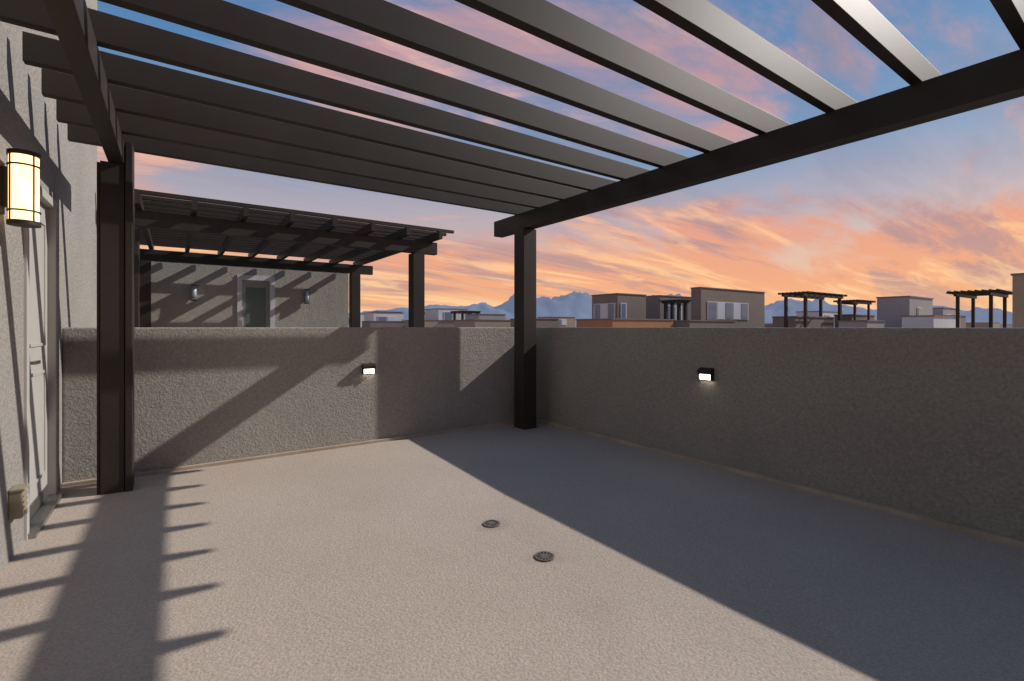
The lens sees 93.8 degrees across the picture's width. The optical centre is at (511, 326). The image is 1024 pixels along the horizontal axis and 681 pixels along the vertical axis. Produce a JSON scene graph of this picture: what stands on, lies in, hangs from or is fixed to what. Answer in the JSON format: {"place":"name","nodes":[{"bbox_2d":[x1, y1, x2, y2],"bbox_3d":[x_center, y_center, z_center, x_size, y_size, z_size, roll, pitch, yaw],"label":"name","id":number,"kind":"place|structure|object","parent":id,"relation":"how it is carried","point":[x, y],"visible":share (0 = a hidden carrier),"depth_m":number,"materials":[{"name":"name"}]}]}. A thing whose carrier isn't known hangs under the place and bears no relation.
{"place":"outdoors","nodes":[
{"label":"outdoors","id":0,"kind":"place"},
{"bbox_2d":[134,189,453,326],"bbox_3d":[-4.026,-0.165,8.448,4.350,2.830,4.550,0,0,-35],"label":"pergola","id":1,"kind":"object","parent":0,"point":[193,222],"visible":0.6,"depth_m":7.72,"materials":[{"name":"brown wood"}]},
{"bbox_2d":[361,321,403,321],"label":"coping","id":2,"kind":"object","parent":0,"point":[384,321],"visible":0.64,"depth_m":59.43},
{"bbox_2d":[404,320,453,320],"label":"coping","id":3,"kind":"object","parent":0,"point":[436,320],"visible":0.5,"depth_m":57.82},
{"bbox_2d":[465,314,505,314],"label":"coping","id":4,"kind":"object","parent":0,"point":[486,314],"visible":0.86,"depth_m":53.22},
{"bbox_2d":[0,421,1023,680],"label":"terrace floor","id":5,"kind":"structure","parent":0,"point":[388,561],"depth_m":2.43,"materials":[{"name":"grey concrete"}]},
{"bbox_2d":[28,492,63,539],"bbox_3d":[-3.145,1.250,3.136,0.190,0.060,0.870,0,0,-35],"label":"threshold","id":6,"kind":"object","parent":5,"relation":"on","point":[40,517],"visible":0.35,"depth_m":3.13,"materials":[{"name":"silver metal"}]},
{"bbox_2d":[29,203,46,504],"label":"slab","id":7,"kind":"structure","parent":6,"relation":"on","point":[36,335],"depth_m":3.21,"materials":[{"name":"paint"}]},
{"bbox_2d":[29,360,40,364],"bbox_3d":[-2.948,0.151,2.933,0.064,0.194,0.148,0,0,-35],"label":"door handle","id":8,"kind":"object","parent":7,"relation":"attached to","point":[36,362],"depth_m":2.91,"materials":[{"name":"silver metal"}]},
{"bbox_2d":[29,369,45,490],"bbox_3d":[-3.130,0.665,3.147,0.008,0.730,0.570,0,0,-35],"label":"panel moulding","id":9,"kind":"object","parent":7,"relation":"attached to","point":[33,484],"visible":0.57,"depth_m":3.36,"materials":[{"name":"paint"}]},
{"bbox_2d":[29,219,45,347],"bbox_3d":[-3.130,-0.300,3.147,0.008,0.860,0.570,0,0,-35],"label":"panel moulding","id":10,"kind":"object","parent":7,"relation":"attached to","point":[44,343],"visible":0.5,"depth_m":3.36,"materials":[{"name":"paint"}]},
{"bbox_2d":[29,484,47,519],"bbox_3d":[-3.130,1.170,3.146,0.007,0.080,0.740,0,0,-35],"label":"kick sweep","id":11,"kind":"object","parent":7,"relation":"attached to","point":[38,500],"visible":0.64,"depth_m":3.20,"materials":[{"name":"silver metal"}]},
{"bbox_2d":[40,186,55,208],"bbox_3d":[-3.159,-0.882,3.126,0.156,0.055,0.780,0,0,-35],"label":"head","id":12,"kind":"object","parent":7,"relation":"on","point":[47,200],"visible":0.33,"depth_m":3.29},
{"bbox_2d":[61,421,513,487],"bbox_3d":[-1.601,1.261,5.091,4.688,0.078,0.037,0,0,-35],"label":"wall base flashing","id":13,"kind":"object","parent":5,"relation":"on","point":[137,474],"depth_m":4.63,"materials":[{"name":"grey metal"}]},
{"bbox_2d":[63,327,513,482],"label":"parapet wall","id":14,"kind":"structure","parent":5,"relation":"on","point":[207,394],"depth_m":4.66,"materials":[{"name":"paint"}]},
{"bbox_2d":[362,363,375,373],"bbox_3d":[-1.531,0.449,5.124,0.136,0.113,0.060,0,0,-35],"label":"step light","id":15,"kind":"object","parent":14,"relation":"attached to","point":[368,368],"visible":1,"depth_m":5.11,"materials":[{"name":"white metal"}]},
{"bbox_2d":[483,520,499,527],"bbox_3d":[-0.133,1.291,3.140,0.112,0.008,0.112,0,0,-35],"label":"floor drain","id":16,"kind":"object","parent":5,"relation":"on","point":[491,523],"visible":1,"depth_m":3.13,"materials":[{"name":"black metal"}]},
{"bbox_2d":[0,0,1023,494],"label":"pergola","id":17,"kind":"object","parent":5,"relation":"on","point":[146,108],"visible":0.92,"depth_m":3.18,"materials":[{"name":"brown wood"}]},
{"bbox_2d":[535,551,554,561],"bbox_3d":[0.183,1.291,2.692,0.112,0.008,0.112,0,0,-35],"label":"floor drain","id":18,"kind":"object","parent":5,"relation":"on","point":[544,556],"visible":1,"depth_m":2.69,"materials":[{"name":"black metal"}]},
{"bbox_2d":[536,327,1023,539],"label":"parapet wall","id":19,"kind":"structure","parent":5,"relation":"on","point":[929,422],"depth_m":3.56,"materials":[{"name":"paint"}]},
{"bbox_2d":[697,367,713,380],"bbox_3d":[1.758,0.428,4.346,0.060,0.113,0.136,0,0,-35],"label":"step light","id":20,"kind":"object","parent":19,"relation":"attached to","point":[703,373],"visible":1,"depth_m":4.33,"materials":[{"name":"brown metal"}]},
{"bbox_2d":[536,418,1023,547],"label":"wall base flashing","id":21,"kind":"object","parent":19,"relation":"attached to","point":[954,526],"depth_m":3.53,"materials":[{"name":"grey metal"}]},
{"bbox_2d":[97,0,1023,311],"label":"sky","id":22,"kind":"structure","parent":0,"point":[931,209],"materials":[{"name":"orange"}]},
{"bbox_2d":[360,291,1011,326],"bbox_3d":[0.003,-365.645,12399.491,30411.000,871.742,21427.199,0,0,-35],"label":"mountains","id":23,"kind":"structure","parent":0,"point":[578,305],"depth_m":9257.42,"materials":[{"name":"blue stone"}]},
{"bbox_2d":[795,311,835,311],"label":"coping","id":24,"kind":"object","parent":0,"point":[816,311],"visible":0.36,"depth_m":53.02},
{"bbox_2d":[946,289,1011,327],"bbox_3d":[25.934,0.650,26.453,4.200,5.200,2.100,0,0,-35],"label":"rooftop pergola","id":25,"kind":"object","parent":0,"point":[990,293],"visible":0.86,"depth_m":26.02,"materials":[{"name":"brown metal"}]},
{"bbox_3d":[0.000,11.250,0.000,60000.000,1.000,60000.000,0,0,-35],"label":"ground","id":26,"kind":"structure","parent":0,"visible":0},
{"bbox_2d":[0,21,23,573],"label":"wall","id":27,"kind":"structure","parent":26,"relation":"on","point":[11,302],"depth_m":2.59,"materials":[{"name":"paint"}]},
{"bbox_2d":[8,483,29,519],"bbox_3d":[-2.667,0.945,2.592,0.066,0.160,0.120,0,0,-35],"label":"outlet box","id":28,"kind":"object","parent":27,"relation":"attached to","point":[17,501],"visible":1,"depth_m":2.55,"materials":[{"name":"brown plastic"}]},
{"bbox_2d":[0,148,40,227],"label":"wall sconce","id":29,"kind":"object","parent":27,"relation":"attached to","point":[20,187],"depth_m":2.39,"materials":[{"name":"white glass"}]},
{"bbox_2d":[24,228,28,540],"bbox_3d":[-2.919,0.180,2.784,0.155,2.180,0.055,0,0,-35],"label":"jamb","id":30,"kind":"object","parent":27,"relation":"attached to","point":[26,366],"visible":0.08,"depth_m":2.81,"materials":[{"name":"paint"}]},
{"bbox_2d":[24,27,54,199],"bbox_3d":[-3.232,-2.830,3.075,0.299,3.840,0.890,0,0,-35],"label":"wall over door","id":31,"kind":"structure","parent":27,"relation":"attached to","point":[39,123],"depth_m":3.15,"materials":[{"name":"paint"}]},
{"bbox_2d":[55,0,96,492],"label":"wall","id":32,"kind":"structure","parent":26,"relation":"on","point":[76,182],"depth_m":4.18,"materials":[{"name":"paint"}]},
{"bbox_2d":[47,203,56,494],"bbox_3d":[-3.400,0.180,3.467,0.155,2.180,0.055,0,0,-35],"label":"jamb","id":33,"kind":"object","parent":32,"relation":"attached to","point":[52,350],"visible":0.24,"depth_m":3.48,"materials":[{"name":"paint"}]},
{"bbox_2d":[151,250,236,326],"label":"wall","id":34,"kind":"structure","parent":26,"relation":"on","point":[174,305],"depth_m":9.65,"materials":[{"name":"paint"}]},
{"bbox_2d":[191,285,196,300],"bbox_3d":[-6.382,-0.680,9.612,0.107,0.316,0.134,0,0,-35],"label":"wall sconce","id":35,"kind":"object","parent":34,"relation":"attached to","point":[193,292],"depth_m":9.56,"materials":[{"name":"white glass"}]},
{"bbox_2d":[237,275,241,326],"bbox_3d":[-5.800,0.075,10.183,0.090,2.350,0.170,0,0,-35],"label":"door frame","id":36,"kind":"object","parent":34,"relation":"attached to","point":[239,300],"visible":0.29,"depth_m":10.11,"materials":[{"name":"grey metal"}]},
{"bbox_2d":[242,280,269,326],"bbox_3d":[-5.562,0.125,10.393,0.540,2.250,0.060,0,0,-35],"label":"door","id":37,"kind":"structure","parent":36,"relation":"in","point":[255,307],"depth_m":10.37,"materials":[{"name":"grey glass"}]},
{"bbox_2d":[242,275,269,280],"bbox_3d":[-5.542,-1.050,10.365,0.540,0.100,0.170,0,0,-35],"label":"door frame","id":38,"kind":"object","parent":36,"relation":"attached to","point":[255,278],"visible":0.86,"depth_m":10.30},
{"bbox_2d":[237,256,274,276],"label":"wall over","id":39,"kind":"structure","parent":34,"relation":"attached to","point":[254,271],"depth_m":10.31,"materials":[{"name":"paint"}]},
{"bbox_2d":[275,259,348,326],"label":"wall","id":40,"kind":"structure","parent":26,"relation":"on","point":[328,306],"depth_m":10.96,"materials":[{"name":"paint"}]},
{"bbox_2d":[270,276,274,326],"bbox_3d":[-5.285,0.075,10.546,0.090,2.350,0.170,0,0,-35],"label":"door frame","id":41,"kind":"object","parent":40,"relation":"attached to","point":[272,301],"visible":0.29,"depth_m":10.47,"materials":[{"name":"white paint"}]},
{"bbox_2d":[304,290,309,303],"bbox_3d":[-4.640,-0.680,10.839,0.107,0.316,0.134,0,0,-35],"label":"wall sconce","id":42,"kind":"object","parent":40,"relation":"attached to","point":[306,296],"depth_m":10.79,"materials":[{"name":"grey metal"}]},
{"bbox_2d":[360,314,363,326],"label":"volume","id":43,"kind":"structure","parent":26,"relation":"on","point":[361,317],"depth_m":77.27,"materials":[{"name":"grey paint"}]},
{"bbox_2d":[362,321,403,326],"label":"volume","id":44,"kind":"structure","parent":26,"relation":"on","point":[381,324],"depth_m":59.19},
{"bbox_2d":[364,313,403,320],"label":"volume","id":45,"kind":"structure","parent":26,"relation":"on","point":[374,316],"depth_m":64.48,"materials":[{"name":"grey paint"}]},
{"bbox_2d":[379,317,394,320],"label":"window panes","id":46,"kind":"object","parent":45,"relation":"in","point":[386,318],"visible":0.64,"depth_m":63.98,"materials":[{"name":"grey glass"}]},
{"bbox_2d":[404,320,453,326],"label":"volume","id":47,"kind":"structure","parent":26,"relation":"on","point":[439,323],"depth_m":57.76,"materials":[{"name":"beige paint"}]},
{"bbox_2d":[451,311,480,319],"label":"rooftop pergola","id":48,"kind":"object","parent":47,"relation":"on","point":[454,313],"visible":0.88,"depth_m":59.00,"materials":[{"name":"brown metal"}]},
{"bbox_2d":[425,309,467,319],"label":"volume","id":49,"kind":"structure","parent":26,"relation":"on","point":[434,314],"depth_m":61.13,"materials":[{"name":"grey paint"}]},
{"bbox_2d":[445,312,458,319],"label":"window panes","id":50,"kind":"object","parent":49,"relation":"in","point":[448,315],"visible":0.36,"depth_m":60.80,"materials":[{"name":"grey glass"}]},
{"bbox_2d":[454,320,510,326],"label":"volume","id":51,"kind":"structure","parent":26,"relation":"on","point":[481,323],"depth_m":45.16,"materials":[{"name":"beige paint"}]},
{"bbox_2d":[454,319,510,320],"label":"coping","id":52,"kind":"object","parent":51,"relation":"on","point":[481,319],"visible":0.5,"depth_m":45.64,"materials":[{"name":"concrete"}]},
{"bbox_2d":[465,314,504,319],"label":"volume","id":53,"kind":"structure","parent":26,"relation":"on","point":[486,317],"depth_m":53.01,"materials":[{"name":"paint"}]},
{"bbox_2d":[511,319,558,326],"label":"volume","id":54,"kind":"structure","parent":26,"relation":"on","point":[547,322],"depth_m":41.11,"materials":[{"name":"beige paint"}]},
{"bbox_2d":[539,317,574,326],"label":"volume","id":55,"kind":"structure","parent":26,"relation":"on","point":[570,321],"depth_m":63.62,"materials":[{"name":"beige paint"}]},
{"bbox_2d":[559,320,565,324],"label":"window panes","id":56,"kind":"object","parent":55,"relation":"in","point":[563,322],"visible":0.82,"depth_m":62.97,"materials":[{"name":"grey glass"}]},
{"bbox_2d":[592,294,645,318],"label":"volume","id":57,"kind":"structure","parent":26,"relation":"on","point":[636,306],"depth_m":41.14,"materials":[{"name":"beige paint"}]},
{"bbox_2d":[594,303,614,318],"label":"window frame","id":58,"kind":"object","parent":57,"relation":"attached to","point":[607,309],"visible":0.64,"depth_m":40.87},
{"bbox_2d":[594,304,613,318],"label":"window panes","id":59,"kind":"object","parent":58,"relation":"in","point":[603,311],"visible":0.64,"depth_m":41.22,"materials":[{"name":"grey glass"}]},
{"bbox_2d":[591,293,646,295],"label":"coping","id":60,"kind":"object","parent":57,"relation":"on","point":[618,293],"visible":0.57,"depth_m":41.02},
{"bbox_2d":[620,303,626,318],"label":"window frame","id":61,"kind":"object","parent":57,"relation":"attached to","point":[621,310],"visible":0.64,"depth_m":40.20,"materials":[{"name":"grey metal"}]},
{"bbox_2d":[622,304,625,318],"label":"window panes","id":62,"kind":"object","parent":61,"relation":"in","point":[623,310],"visible":0.64,"depth_m":40.38,"materials":[{"name":"glass"}]},
{"bbox_2d":[576,320,672,326],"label":"volume","id":63,"kind":"structure","parent":26,"relation":"on","point":[624,323],"depth_m":32.56,"materials":[{"name":"paint"}]},
{"bbox_2d":[575,318,673,319],"bbox_3d":[8.096,-0.510,34.203,6.400,0.080,3.500,0,0,-35],"label":"coping","id":64,"kind":"object","parent":63,"relation":"on","point":[622,319],"visible":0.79,"depth_m":32.15,"materials":[{"name":"brown concrete"}]},
{"bbox_2d":[646,296,690,319],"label":"volume","id":65,"kind":"structure","parent":26,"relation":"on","point":[654,308],"depth_m":44.79,"materials":[{"name":"grey paint"}]},
{"bbox_2d":[646,295,690,297],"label":"coping","id":66,"kind":"object","parent":65,"relation":"on","point":[668,295],"visible":0.21,"depth_m":45.01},
{"bbox_2d":[668,306,681,319],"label":"window panes","id":67,"kind":"object","parent":65,"relation":"in","point":[675,312],"visible":0.36,"depth_m":45.20,"materials":[{"name":"grey glass"}]},
{"bbox_2d":[673,321,735,326],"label":"volume","id":68,"kind":"structure","parent":26,"relation":"on","point":[703,324],"depth_m":35.05,"materials":[{"name":"grey paint"}]},
{"bbox_2d":[659,299,690,319],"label":"rooftop pergola","id":69,"kind":"object","parent":68,"relation":"on","point":[678,302],"visible":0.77,"depth_m":40.73,"materials":[{"name":"brown metal"}]},
{"bbox_2d":[673,320,736,321],"bbox_3d":[13.613,-0.450,37.771,6.100,0.080,5.100,0,0,-35],"label":"coping","id":70,"kind":"object","parent":68,"relation":"on","point":[706,320],"visible":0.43,"depth_m":35.14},
{"bbox_2d":[691,288,764,327],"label":"volume","id":71,"kind":"structure","parent":26,"relation":"on","point":[701,297],"depth_m":40.78,"materials":[{"name":"beige paint"}]},
{"bbox_2d":[690,287,764,292],"bbox_3d":[18.747,-3.140,41.190,9.900,0.080,1.000,0,0,-35],"label":"coping","id":72,"kind":"object","parent":71,"relation":"on","point":[726,289],"visible":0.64,"depth_m":39.90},
{"bbox_2d":[707,301,747,319],"bbox_3d":[18.197,-1.325,40.233,6.120,1.470,0.070,0,0,-35],"label":"window frame","id":73,"kind":"object","parent":71,"relation":"attached to","point":[723,319],"visible":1,"depth_m":39.69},
{"bbox_2d":[709,302,747,318],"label":"window panes","id":74,"kind":"object","parent":73,"relation":"in","point":[718,310],"visible":1,"depth_m":40.04,"materials":[{"name":"grey glass"}]},
{"bbox_2d":[765,324,772,327],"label":"volume","id":75,"kind":"structure","parent":26,"relation":"on","point":[768,325],"depth_m":106.54,"materials":[{"name":"paint"}]},
{"bbox_2d":[773,317,833,327],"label":"volume","id":76,"kind":"structure","parent":26,"relation":"on","point":[793,322],"depth_m":35.69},
{"bbox_2d":[772,316,834,317],"bbox_3d":[22.597,-0.740,37.026,6.600,0.080,1.700,0,0,-35],"label":"coping","id":77,"kind":"object","parent":76,"relation":"on","point":[807,316],"visible":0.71,"depth_m":35.76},
{"bbox_2d":[778,291,846,327],"bbox_3d":[22.315,0.400,35.444,6.600,5.700,2.100,0,0,-35],"label":"rooftop pergola","id":78,"kind":"object","parent":76,"relation":"on","point":[820,296],"visible":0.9,"depth_m":34.35,"materials":[{"name":"brown metal"}]},
{"bbox_2d":[796,312,837,316],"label":"volume","id":79,"kind":"structure","parent":26,"relation":"on","point":[815,314],"depth_m":52.99,"materials":[{"name":"grey paint"}]},
{"bbox_2d":[834,315,873,327],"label":"volume","id":80,"kind":"structure","parent":26,"relation":"on","point":[850,317],"depth_m":39.85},
{"bbox_2d":[833,314,874,315],"bbox_3d":[29.299,-0.990,40.931,5.100,0.080,1.300,0,0,-35],"label":"coping","id":81,"kind":"object","parent":80,"relation":"on","point":[852,314],"visible":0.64,"depth_m":39.84,"materials":[{"name":"grey concrete"}]},
{"bbox_2d":[833,299,875,319],"bbox_3d":[28.058,0.550,39.215,3.800,5.400,1.800,0,0,-35],"label":"rooftop pergola","id":82,"kind":"object","parent":80,"relation":"on","point":[853,302],"visible":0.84,"depth_m":38.75,"materials":[{"name":"brown wood"}]},
{"bbox_2d":[838,321,883,327],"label":"volume","id":83,"kind":"structure","parent":26,"relation":"on","point":[861,324],"depth_m":31.15,"materials":[{"name":"grey paint"}]},
{"bbox_2d":[837,320,885,321],"bbox_3d":[23.366,-0.390,32.018,3.100,0.080,1.700,0,0,-35],"label":"coping","id":84,"kind":"object","parent":83,"relation":"on","point":[861,320],"visible":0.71,"depth_m":31.46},
{"bbox_2d":[877,297,932,327],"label":"volume","id":85,"kind":"structure","parent":26,"relation":"on","point":[891,311],"depth_m":34.35,"materials":[{"name":"grey paint"}]},
{"bbox_2d":[876,296,933,298],"bbox_3d":[29.379,-2.140,35.774,5.300,0.080,2.000,0,0,-35],"label":"coping","id":86,"kind":"object","parent":85,"relation":"on","point":[905,296],"visible":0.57,"depth_m":34.40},
{"bbox_2d":[902,316,955,327],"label":"volume","id":87,"kind":"structure","parent":26,"relation":"on","point":[929,322],"depth_m":30.81,"materials":[{"name":"white paint"}]},
{"bbox_2d":[901,315,960,317],"bbox_3d":[28.393,-0.690,32.382,6.100,0.080,1.700,0,0,-35],"label":"coping","id":88,"kind":"object","parent":87,"relation":"on","point":[928,316],"visible":0.71,"depth_m":30.65,"materials":[{"name":"grey concrete"}]},
{"bbox_2d":[933,308,955,314],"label":"volume","id":89,"kind":"structure","parent":26,"relation":"on","point":[940,311],"depth_m":50.50,"materials":[{"name":"grey paint"}]},
{"bbox_2d":[960,316,965,327],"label":"volume","id":90,"kind":"structure","parent":26,"relation":"on","point":[962,321],"depth_m":47.80,"materials":[{"name":"beige paint"}]},
{"bbox_2d":[966,323,999,327],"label":"volume","id":91,"kind":"structure","parent":26,"relation":"on","point":[984,325],"depth_m":120.49,"materials":[{"name":"brown paint"}]},
{"bbox_2d":[1000,324,1011,327],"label":"volume","id":92,"kind":"structure","parent":26,"relation":"on","point":[1008,325],"depth_m":209.76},
{"bbox_2d":[1012,275,1023,327],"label":"volume","id":93,"kind":"structure","parent":26,"relation":"on","point":[1017,301],"depth_m":20.82,"materials":[{"name":"beige paint"}]}
]}

